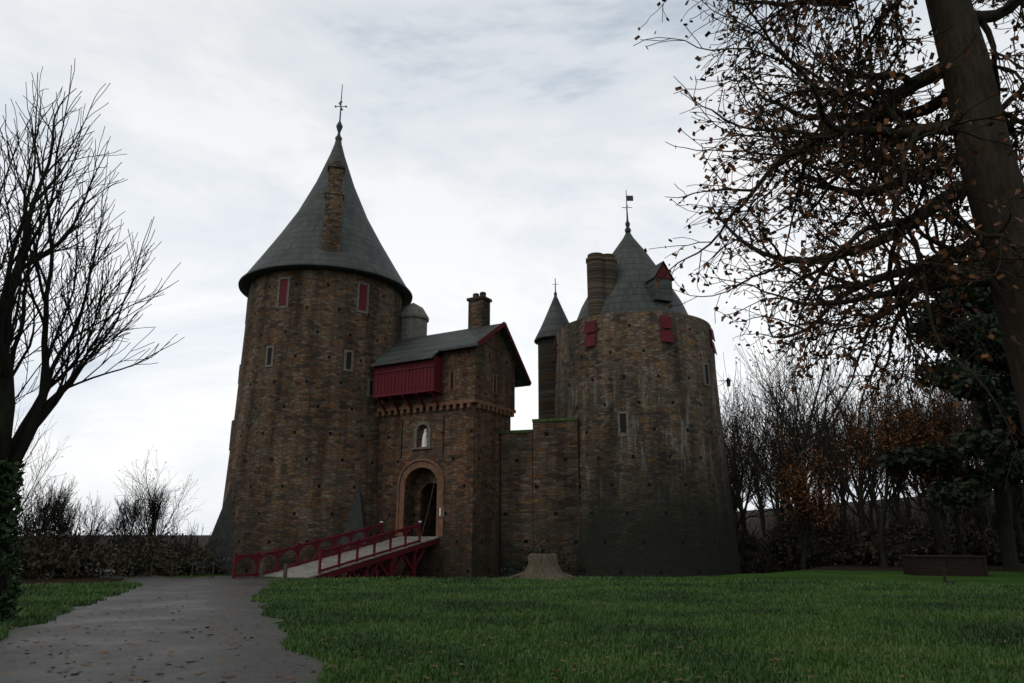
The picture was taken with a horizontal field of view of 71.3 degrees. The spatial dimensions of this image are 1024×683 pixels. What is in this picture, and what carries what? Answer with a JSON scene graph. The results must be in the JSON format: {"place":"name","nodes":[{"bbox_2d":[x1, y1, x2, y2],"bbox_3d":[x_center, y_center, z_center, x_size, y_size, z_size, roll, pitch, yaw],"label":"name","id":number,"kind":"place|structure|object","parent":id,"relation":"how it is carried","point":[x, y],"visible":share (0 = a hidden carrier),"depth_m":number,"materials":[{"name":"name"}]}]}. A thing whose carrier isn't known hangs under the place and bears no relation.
{"place":"outdoors","nodes":[
{"label":"outdoors","id":0,"kind":"place"},
{"bbox_2d":[0,570,351,682],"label":"path","id":1,"kind":"structure","parent":0,"point":[252,667],"depth_m":10.75,"materials":[{"name":"asphalt"}]},
{"bbox_2d":[267,348,372,394],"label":"window","id":2,"kind":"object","parent":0,"point":[348,363],"visible":0.67,"depth_m":49.66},
{"bbox_2d":[0,0,1023,534],"label":"sky","id":3,"kind":"structure","parent":0,"point":[492,147],"materials":[{"name":"white"}]},
{"bbox_2d":[15,491,1023,682],"bbox_3d":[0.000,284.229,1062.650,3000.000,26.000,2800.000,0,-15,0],"label":"ground","id":4,"kind":"structure","parent":0,"point":[879,573],"depth_m":39.12,"materials":[{"name":"soil"}]},
{"bbox_2d":[9,520,57,579],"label":"hedge leaves","id":5,"kind":"object","parent":4,"relation":"on","point":[28,545],"visible":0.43,"depth_m":36.10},
{"bbox_2d":[12,401,69,535],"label":"forest tree","id":6,"kind":"object","parent":4,"relation":"on","point":[25,466],"visible":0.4,"depth_m":41.96,"materials":[{"name":"brown plant"}]},
{"bbox_2d":[15,490,68,553],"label":"hedge twigs","id":7,"kind":"object","parent":4,"relation":"on","point":[26,521],"visible":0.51,"depth_m":36.91,"materials":[{"name":"brown plant"}]},
{"bbox_2d":[16,477,73,575],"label":"tree","id":8,"kind":"object","parent":4,"relation":"on","point":[44,500],"visible":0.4,"depth_m":40.75,"materials":[{"name":"brown plant"}]},
{"bbox_2d":[16,517,98,575],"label":"hedge leaves","id":9,"kind":"object","parent":4,"relation":"on","point":[44,542],"visible":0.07,"depth_m":39.77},
{"bbox_2d":[38,476,83,567],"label":"tree","id":10,"kind":"object","parent":4,"relation":"on","point":[53,520],"visible":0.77,"depth_m":39.16,"materials":[{"name":"brown plant"}]},
{"bbox_2d":[15,529,119,579],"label":"hedge leaves","id":11,"kind":"object","parent":4,"relation":"on","point":[96,561],"visible":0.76,"depth_m":36.53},
{"bbox_2d":[24,481,112,551],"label":"hedge twigs","id":12,"kind":"object","parent":4,"relation":"on","point":[65,516],"visible":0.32,"depth_m":41.21,"materials":[{"name":"brown plant"}]},
{"bbox_2d":[51,547,87,576],"bbox_3d":[-23.085,11.500,37.287,1.748,1.560,2.288,9,-17,-30],"label":"hedge","id":13,"kind":"object","parent":4,"relation":"on","point":[80,560],"visible":0.44,"depth_m":36.83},
{"bbox_2d":[19,495,130,556],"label":"hedge twigs","id":14,"kind":"object","parent":4,"relation":"on","point":[93,541],"visible":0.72,"depth_m":37.44,"materials":[{"name":"brown plant"}]},
{"bbox_2d":[66,491,113,570],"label":"forest tree","id":15,"kind":"object","parent":4,"relation":"on","point":[93,515],"visible":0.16,"depth_m":57.33,"materials":[{"name":"brown plant"}]},
{"bbox_2d":[0,61,183,620],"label":"tree","id":16,"kind":"object","parent":4,"relation":"on","point":[15,448],"visible":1,"depth_m":13.87,"materials":[{"name":"brown plant"}]},
{"bbox_2d":[0,457,25,621],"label":"ivy","id":17,"kind":"object","parent":16,"relation":"attached to","point":[10,503],"visible":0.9,"depth_m":13.40,"materials":[{"name":"green plant"}]},
{"bbox_2d":[74,492,172,557],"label":"hedge twigs","id":18,"kind":"object","parent":4,"relation":"on","point":[131,535],"visible":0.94,"depth_m":37.95,"materials":[{"name":"brown plant"}]},
{"bbox_2d":[105,488,144,547],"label":"tree","id":19,"kind":"object","parent":4,"relation":"on","point":[129,512],"visible":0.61,"depth_m":45.87,"materials":[{"name":"brown plant"}]},
{"bbox_2d":[75,527,176,577],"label":"hedge leaves","id":20,"kind":"object","parent":4,"relation":"on","point":[112,559],"visible":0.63,"depth_m":37.62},
{"bbox_2d":[114,547,151,575],"bbox_3d":[-20.544,11.852,38.298,1.642,1.639,1.985,-5,-15,17],"label":"hedge","id":21,"kind":"object","parent":4,"relation":"on","point":[129,569],"visible":0.42,"depth_m":37.91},
{"bbox_2d":[132,481,175,540],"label":"tree","id":22,"kind":"object","parent":4,"relation":"on","point":[153,511],"visible":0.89,"depth_m":43.67,"materials":[{"name":"brown plant"}]},
{"bbox_2d":[113,450,198,547],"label":"forest tree","id":23,"kind":"object","parent":4,"relation":"on","point":[146,488],"visible":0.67,"depth_m":54.23,"materials":[{"name":"brown plant"}]},
{"bbox_2d":[120,505,193,552],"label":"hedge twigs","id":24,"kind":"object","parent":4,"relation":"on","point":[162,532],"visible":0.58,"depth_m":42.85,"materials":[{"name":"brown plant"}]},
{"bbox_2d":[120,531,200,571],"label":"hedge leaves","id":25,"kind":"object","parent":4,"relation":"on","point":[163,547],"visible":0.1,"depth_m":42.39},
{"bbox_2d":[166,554,198,573],"bbox_3d":[-18.072,12.213,39.217,1.643,1.155,2.005,-1,-15,4],"label":"hedge","id":26,"kind":"object","parent":4,"relation":"on","point":[182,565],"visible":0.33,"depth_m":38.78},
{"bbox_2d":[141,541,231,576],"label":"hedge leaves","id":27,"kind":"object","parent":4,"relation":"on","point":[199,571],"visible":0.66,"depth_m":38.66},
{"bbox_2d":[150,561,232,577],"bbox_3d":[-16.199,11.613,36.163,4.466,0.920,0.064,-2,-15,6],"label":"chain fence","id":28,"kind":"object","parent":4,"relation":"on","point":[172,563],"visible":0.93,"depth_m":36.22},
{"bbox_2d":[147,521,239,560],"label":"hedge twigs","id":29,"kind":"object","parent":4,"relation":"on","point":[190,540],"visible":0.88,"depth_m":39.50,"materials":[{"name":"brown plant"}]},
{"bbox_2d":[203,546,227,574],"bbox_3d":[-18.912,15.430,45.150,1.808,5.466,2.387,10,-18,-33],"label":"hedge","id":30,"kind":"object","parent":4,"relation":"on","point":[211,570],"visible":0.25,"depth_m":45.19,"materials":[{"name":"green plant"}]},
{"bbox_2d":[222,269,401,575],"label":"keep tower","id":31,"kind":"structure","parent":4,"relation":"on","point":[303,459],"depth_m":48.57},
{"bbox_2d":[200,483,375,577],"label":"buttresses","id":32,"kind":"structure","parent":31,"relation":"attached to","point":[356,520],"depth_m":46.83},
{"bbox_2d":[229,276,373,450],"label":"window frames","id":33,"kind":"structure","parent":31,"relation":"attached to","point":[345,350],"depth_m":50.30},
{"bbox_2d":[278,279,366,310],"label":"window shutters","id":34,"kind":"object","parent":31,"relation":"attached to","point":[362,294],"visible":0.71,"depth_m":50.63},
{"bbox_2d":[238,139,412,308],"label":"conical roof","id":35,"kind":"structure","parent":31,"relation":"on","point":[296,244],"depth_m":53.20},
{"bbox_2d":[322,161,344,252],"bbox_3d":[-13.154,-9.686,52.596,1.650,7.800,1.473,0,-15,0],"label":"chimney","id":36,"kind":"object","parent":35,"relation":"on","point":[334,196],"visible":0.97,"depth_m":52.10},
{"bbox_2d":[335,84,346,140],"bbox_3d":[-14.500,-19.424,60.365,1.020,5.400,1.020,0,-15,0],"label":"finial","id":37,"kind":"object","parent":35,"relation":"on","point":[339,126],"visible":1,"depth_m":59.92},
{"bbox_2d":[400,303,428,339],"bbox_3d":[-7.837,2.266,55.358,2.560,11.100,2.560,0,-15,0],"label":"stair turret","id":38,"kind":"object","parent":31,"relation":"attached to","point":[414,317],"visible":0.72,"depth_m":55.31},
{"bbox_2d":[311,538,437,578],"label":"bridge trestles","id":39,"kind":"object","parent":4,"relation":"on","point":[388,569],"visible":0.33,"depth_m":41.78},
{"bbox_2d":[263,536,438,577],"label":"bridge deck","id":40,"kind":"structure","parent":39,"relation":"on","point":[308,570],"depth_m":40.46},
{"bbox_2d":[232,522,421,577],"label":"bridge railings","id":41,"kind":"object","parent":40,"relation":"on","point":[357,544],"visible":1,"depth_m":39.79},
{"bbox_2d":[377,403,510,578],"bbox_3d":[-5.847,12.207,49.528,10.500,14.900,4.800,-8,-17,29],"label":"gatehouse","id":42,"kind":"object","parent":4,"relation":"on","point":[468,544],"visible":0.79,"depth_m":47.14,"materials":[{"name":"stone"}]},
{"bbox_2d":[395,458,444,536],"bbox_3d":[-6.081,10.278,47.240,3.820,5.060,0.120,-8,-17,29],"label":"door arch","id":43,"kind":"structure","parent":42,"relation":"attached to","point":[401,496],"depth_m":47.53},
{"bbox_2d":[411,421,431,449],"bbox_3d":[-6.091,6.324,48.267,1.600,1.910,0.200,-8,-17,29],"label":"niche surround","id":44,"kind":"object","parent":42,"relation":"attached to","point":[427,424],"visible":1,"depth_m":48.22,"materials":[{"name":"stone"}]},
{"bbox_2d":[377,346,514,409],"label":"wall","id":45,"kind":"structure","parent":42,"relation":"on","point":[475,367],"depth_m":48.20,"materials":[{"name":"stone"}]},
{"bbox_2d":[372,356,442,399],"bbox_3d":[-7.177,2.532,49.081,5.200,2.420,1.100,-8,-17,29],"label":"wooden hoarding","id":46,"kind":"object","parent":45,"relation":"attached to","point":[411,378],"visible":0.99,"depth_m":48.44,"materials":[{"name":"red paint"}]},
{"bbox_2d":[376,391,439,411],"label":"support brackets","id":47,"kind":"object","parent":45,"relation":"attached to","point":[405,397],"visible":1,"depth_m":48.71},
{"bbox_2d":[371,323,530,386],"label":"gatehouse roof","id":48,"kind":"structure","parent":45,"relation":"on","point":[418,348],"depth_m":50.42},
{"bbox_2d":[467,292,491,328],"bbox_3d":[-2.386,-1.759,51.868,1.450,3.700,1.200,-8,-17,29],"label":"chimney","id":49,"kind":"object","parent":48,"relation":"on","point":[478,311],"visible":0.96,"depth_m":51.56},
{"bbox_2d":[477,321,531,384],"bbox_3d":[-0.415,0.552,49.885,0.060,3.932,7.378,-8,-17,29],"label":"bargeboard","id":50,"kind":"object","parent":48,"relation":"attached to","point":[491,333],"visible":1,"depth_m":50.39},
{"bbox_2d":[448,370,496,394],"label":"gate slit frames","id":51,"kind":"structure","parent":45,"relation":"attached to","point":[454,383],"depth_m":47.92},
{"bbox_2d":[479,330,511,359],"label":"gable wall","id":52,"kind":"structure","parent":45,"relation":"on","point":[495,343],"depth_m":50.08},
{"bbox_2d":[376,399,515,416],"bbox_3d":[-5.845,5.268,51.355,11.070,0.530,5.370,-8,-17,29],"label":"corbel course","id":53,"kind":"object","parent":42,"relation":"on","point":[492,407],"visible":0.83,"depth_m":48.38,"materials":[{"name":"orange stone"}]},
{"bbox_2d":[400,372,495,457],"bbox_3d":[-4.426,5.137,48.900,6.165,5.450,2.580,-8,-17,29],"label":"arrow slit","id":54,"kind":"object","parent":42,"relation":"attached to","point":[452,377],"visible":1,"depth_m":47.87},
{"bbox_2d":[0,578,1022,682],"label":"fallen leaves","id":55,"kind":"object","parent":4,"relation":"on","point":[141,678],"visible":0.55,"depth_m":9.57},
{"bbox_2d":[0,575,1023,682],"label":"grass","id":56,"kind":"structure","parent":4,"relation":"on","point":[778,601],"depth_m":12.25,"materials":[{"name":"plant"}]},
{"bbox_2d":[490,553,574,580],"bbox_3d":[1.318,11.576,35.594,5.356,1.959,3.832,-4,-15,16],"label":"tree stump","id":57,"kind":"object","parent":4,"relation":"on","point":[543,566],"visible":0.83,"depth_m":34.89,"materials":[{"name":"brown plant"}]},
{"bbox_2d":[500,420,578,577],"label":"curtain wall","id":58,"kind":"structure","parent":4,"relation":"on","point":[539,484],"depth_m":47.28,"materials":[{"name":"stone"}]},
{"bbox_2d":[500,417,577,433],"bbox_3d":[2.006,5.917,49.212,5.614,0.900,3.194,0,-15,0],"label":"wall coping","id":59,"kind":"object","parent":58,"relation":"on","point":[540,420],"visible":0.54,"depth_m":48.39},
{"bbox_2d":[500,539,581,576],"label":"bush leaves","id":60,"kind":"object","parent":4,"relation":"on","point":[526,561],"visible":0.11,"depth_m":44.97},
{"bbox_2d":[555,311,740,577],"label":"round tower","id":61,"kind":"structure","parent":4,"relation":"on","point":[655,499],"depth_m":46.23,"materials":[{"name":"stone"}]},
{"bbox_2d":[538,337,555,418],"bbox_3d":[3.500,10.128,53.797,3.000,21.100,3.000,0,-15,0],"label":"turret","id":62,"kind":"object","parent":61,"relation":"attached to","point":[546,383],"visible":0.17,"depth_m":54.62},
{"bbox_2d":[534,295,568,344],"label":"turret roof","id":63,"kind":"structure","parent":61,"relation":"on","point":[555,320],"depth_m":55.98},
{"bbox_2d":[586,252,616,316],"bbox_3d":[6.560,-3.373,51.728,2.320,6.150,1.690,0,-15,0],"label":"chimney","id":64,"kind":"object","parent":61,"relation":"on","point":[601,275],"visible":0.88,"depth_m":51.41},
{"bbox_2d":[622,192,632,232],"bbox_3d":[9.123,-10.299,56.247,0.682,3.650,0.682,-14,-20,43],"label":"weather vane","id":65,"kind":"object","parent":61,"relation":"on","point":[627,223],"visible":1,"depth_m":56.12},
{"bbox_2d":[577,232,687,319],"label":"conical roof","id":66,"kind":"structure","parent":61,"relation":"on","point":[634,265],"depth_m":51.40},
{"bbox_2d":[644,261,674,302],"bbox_3d":[10.343,-4.076,51.318,2.419,2.900,2.723,0,-15,0],"label":"dormer","id":67,"kind":"object","parent":66,"relation":"on","point":[663,295],"visible":0.64,"depth_m":50.40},
{"bbox_2d":[553,316,716,362],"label":"window shutters","id":68,"kind":"object","parent":61,"relation":"attached to","point":[665,334],"visible":0.61,"depth_m":48.62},
{"bbox_2d":[617,349,715,436],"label":"windows","id":69,"kind":"structure","parent":61,"relation":"in","point":[627,412],"depth_m":48.20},
{"bbox_2d":[726,430,767,534],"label":"forest tree","id":70,"kind":"object","parent":4,"relation":"on","point":[739,482],"visible":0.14,"depth_m":100.07,"materials":[{"name":"brown plant"}]},
{"bbox_2d":[721,375,776,536],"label":"forest tree","id":71,"kind":"object","parent":4,"relation":"on","point":[761,521],"visible":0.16,"depth_m":116.07,"materials":[{"name":"brown plant"}]},
{"bbox_2d":[723,381,776,533],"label":"forest tree","id":72,"kind":"object","parent":4,"relation":"on","point":[739,495],"visible":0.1,"depth_m":85.01,"materials":[{"name":"brown plant"}]},
{"bbox_2d":[734,510,765,550],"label":"undergrowth","id":73,"kind":"object","parent":4,"relation":"on","point":[749,539],"depth_m":80.88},
{"bbox_2d":[735,510,782,573],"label":"undergrowth","id":74,"kind":"object","parent":4,"relation":"on","point":[743,555],"depth_m":57.43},
{"bbox_2d":[736,528,783,573],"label":"undergrowth","id":75,"kind":"object","parent":4,"relation":"on","point":[758,569],"depth_m":49.37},
{"bbox_2d":[732,504,798,573],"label":"undergrowth","id":76,"kind":"object","parent":4,"relation":"on","point":[765,541],"depth_m":61.28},
{"bbox_2d":[716,352,818,529],"bbox_3d":[16.389,11.368,62.842,12.596,23.140,19.972,11,-20,-36],"label":"forest tree","id":77,"kind":"object","parent":4,"relation":"on","point":[731,434],"visible":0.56,"depth_m":60.42,"materials":[{"name":"brown plant"}]},
{"bbox_2d":[737,519,801,573],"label":"undergrowth","id":78,"kind":"object","parent":4,"relation":"on","point":[778,560],"depth_m":53.20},
{"bbox_2d":[718,338,826,539],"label":"forest tree","id":79,"kind":"object","parent":4,"relation":"on","point":[776,502],"visible":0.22,"depth_m":84.78,"materials":[{"name":"brown plant"}]},
{"bbox_2d":[754,513,795,556],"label":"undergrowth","id":80,"kind":"object","parent":4,"relation":"on","point":[763,546],"depth_m":68.95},
{"bbox_2d":[720,353,835,533],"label":"forest tree","id":81,"kind":"object","parent":4,"relation":"on","point":[752,427],"visible":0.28,"depth_m":73.33,"materials":[{"name":"brown plant"}]},
{"bbox_2d":[757,507,812,561],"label":"undergrowth","id":82,"kind":"object","parent":4,"relation":"on","point":[769,544],"depth_m":63.95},
{"bbox_2d":[735,354,837,528],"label":"forest tree","id":83,"kind":"object","parent":4,"relation":"on","point":[790,444],"visible":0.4,"depth_m":67.16,"materials":[{"name":"brown plant"}]},
{"bbox_2d":[743,400,854,519],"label":"forest tree","id":84,"kind":"object","parent":4,"relation":"on","point":[832,471],"visible":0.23,"depth_m":76.57,"materials":[{"name":"brown plant"}]},
{"bbox_2d":[725,298,881,527],"bbox_3d":[25.755,6.545,62.857,13.400,25.328,13.716,-6,-16,22],"label":"forest tree","id":85,"kind":"object","parent":4,"relation":"on","point":[822,375],"visible":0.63,"depth_m":63.30,"materials":[{"name":"brown plant"}]},
{"bbox_2d":[763,425,845,569],"bbox_3d":[20.091,11.537,49.135,5.407,12.032,3.822,0,-15,0],"label":"beech","id":86,"kind":"object","parent":4,"relation":"on","point":[796,493],"depth_m":48.93,"materials":[{"name":"plant"}]},
{"bbox_2d":[755,466,862,570],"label":"undergrowth","id":87,"kind":"object","parent":4,"relation":"on","point":[826,535],"depth_m":55.66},
{"bbox_2d":[762,489,861,570],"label":"undergrowth","id":88,"kind":"object","parent":4,"relation":"on","point":[822,559],"depth_m":50.70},
{"bbox_2d":[758,326,878,526],"bbox_3d":[25.593,7.814,58.226,9.752,20.402,11.444,0,-13,2],"label":"forest tree","id":89,"kind":"object","parent":4,"relation":"on","point":[819,439],"visible":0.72,"depth_m":58.41,"materials":[{"name":"brown plant"}]},
{"bbox_2d":[633,0,1023,496],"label":"oak","id":90,"kind":"object","parent":4,"relation":"on","point":[972,82],"depth_m":12.55,"materials":[{"name":"plant"}]},
{"bbox_2d":[805,375,862,531],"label":"forest tree","id":91,"kind":"object","parent":4,"relation":"on","point":[842,501],"visible":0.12,"depth_m":87.15,"materials":[{"name":"brown plant"}]},
{"bbox_2d":[822,382,879,517],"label":"forest tree","id":92,"kind":"object","parent":4,"relation":"on","point":[851,508],"visible":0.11,"depth_m":91.14,"materials":[{"name":"brown plant"}]},
{"bbox_2d":[803,332,912,531],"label":"forest tree","id":93,"kind":"object","parent":4,"relation":"on","point":[861,492],"visible":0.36,"depth_m":72.12,"materials":[{"name":"brown plant"}]},
{"bbox_2d":[844,499,884,539],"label":"undergrowth","id":94,"kind":"object","parent":4,"relation":"on","point":[860,515],"depth_m":64.08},
{"bbox_2d":[825,380,907,530],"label":"forest tree","id":95,"kind":"object","parent":4,"relation":"on","point":[871,510],"visible":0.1,"depth_m":77.65,"materials":[{"name":"brown plant"}]},
{"bbox_2d":[827,391,910,530],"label":"forest tree","id":96,"kind":"object","parent":4,"relation":"on","point":[878,519],"visible":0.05,"depth_m":100.93,"materials":[{"name":"brown plant"}]},
{"bbox_2d":[822,367,940,566],"bbox_3d":[25.987,7.994,48.045,7.663,14.237,6.890,0,-15,0],"label":"beech","id":97,"kind":"object","parent":4,"relation":"on","point":[882,518],"depth_m":48.29,"materials":[{"name":"plant"}]},
{"bbox_2d":[850,390,914,531],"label":"forest tree","id":98,"kind":"object","parent":4,"relation":"on","point":[898,515],"visible":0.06,"depth_m":82.24,"materials":[{"name":"brown plant"}]},
{"bbox_2d":[857,534,911,565],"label":"undergrowth","id":99,"kind":"object","parent":4,"relation":"on","point":[896,546],"visible":0.34,"depth_m":48.99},
{"bbox_2d":[840,483,929,566],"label":"undergrowth","id":100,"kind":"object","parent":4,"relation":"on","point":[905,534],"depth_m":49.10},
{"bbox_2d":[856,328,976,554],"bbox_3d":[29.484,7.522,52.417,8.736,17.854,10.251,3,-17,-6],"label":"forest tree","id":101,"kind":"object","parent":4,"relation":"on","point":[939,540],"visible":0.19,"depth_m":51.19,"materials":[{"name":"brown plant"}]},
{"bbox_2d":[899,528,938,554],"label":"undergrowth","id":102,"kind":"object","parent":4,"relation":"on","point":[923,542],"visible":0.18,"depth_m":51.42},
{"bbox_2d":[873,385,968,527],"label":"forest tree","id":103,"kind":"object","parent":4,"relation":"on","point":[912,498],"visible":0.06,"depth_m":85.16,"materials":[{"name":"brown plant"}]},
{"bbox_2d":[874,392,967,554],"bbox_3d":[27.224,8.982,46.942,6.007,11.744,6.318,0,-15,0],"label":"beech","id":104,"kind":"object","parent":4,"relation":"on","point":[943,530],"depth_m":46.56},
{"bbox_2d":[873,480,968,554],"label":"undergrowth","id":105,"kind":"object","parent":4,"relation":"on","point":[930,538],"depth_m":52.20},
{"bbox_2d":[873,355,996,524],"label":"forest tree","id":106,"kind":"object","parent":4,"relation":"on","point":[981,509],"visible":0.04,"depth_m":87.79,"materials":[{"name":"brown plant"}]},
{"bbox_2d":[900,555,988,575],"bbox_3d":[23.400,12.127,38.686,3.800,1.015,1.500,-2,-15,8],"label":"timber planter box","id":107,"kind":"object","parent":4,"relation":"on","point":[954,565],"visible":1,"depth_m":38.08,"materials":[{"name":"brown wood"}]},
{"bbox_2d":[874,349,1023,563],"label":"forest tree","id":108,"kind":"object","parent":4,"relation":"on","point":[1017,500],"visible":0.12,"depth_m":49.90,"materials":[{"name":"brown plant"}]},
{"bbox_2d":[918,387,1001,554],"bbox_3d":[31.635,8.323,50.820,6.998,14.996,5.492,0,-15,0],"label":"beech","id":109,"kind":"object","parent":4,"relation":"on","point":[955,519],"depth_m":50.42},
{"bbox_2d":[923,394,1004,531],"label":"forest tree","id":110,"kind":"object","parent":4,"relation":"on","point":[988,507],"visible":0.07,"depth_m":78.46,"materials":[{"name":"brown plant"}]},
{"bbox_2d":[932,264,1022,570],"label":"evergreen tree","id":111,"kind":"object","parent":4,"relation":"on","point":[1009,556],"visible":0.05,"depth_m":43.42,"materials":[{"name":"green plant"}]},
{"bbox_2d":[877,251,1023,513],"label":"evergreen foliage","id":112,"kind":"object","parent":111,"relation":"attached to","point":[980,443],"visible":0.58,"depth_m":43.45,"materials":[{"name":"green plant"}]},
{"bbox_2d":[948,497,1023,565],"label":"undergrowth","id":113,"kind":"object","parent":4,"relation":"on","point":[995,549],"depth_m":50.16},
{"bbox_2d":[959,531,1018,564],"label":"undergrowth","id":114,"kind":"object","parent":4,"relation":"on","point":[973,548],"visible":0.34,"depth_m":50.09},
{"bbox_2d":[963,486,1023,555],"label":"undergrowth","id":115,"kind":"object","parent":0,"point":[995,518],"depth_m":54.09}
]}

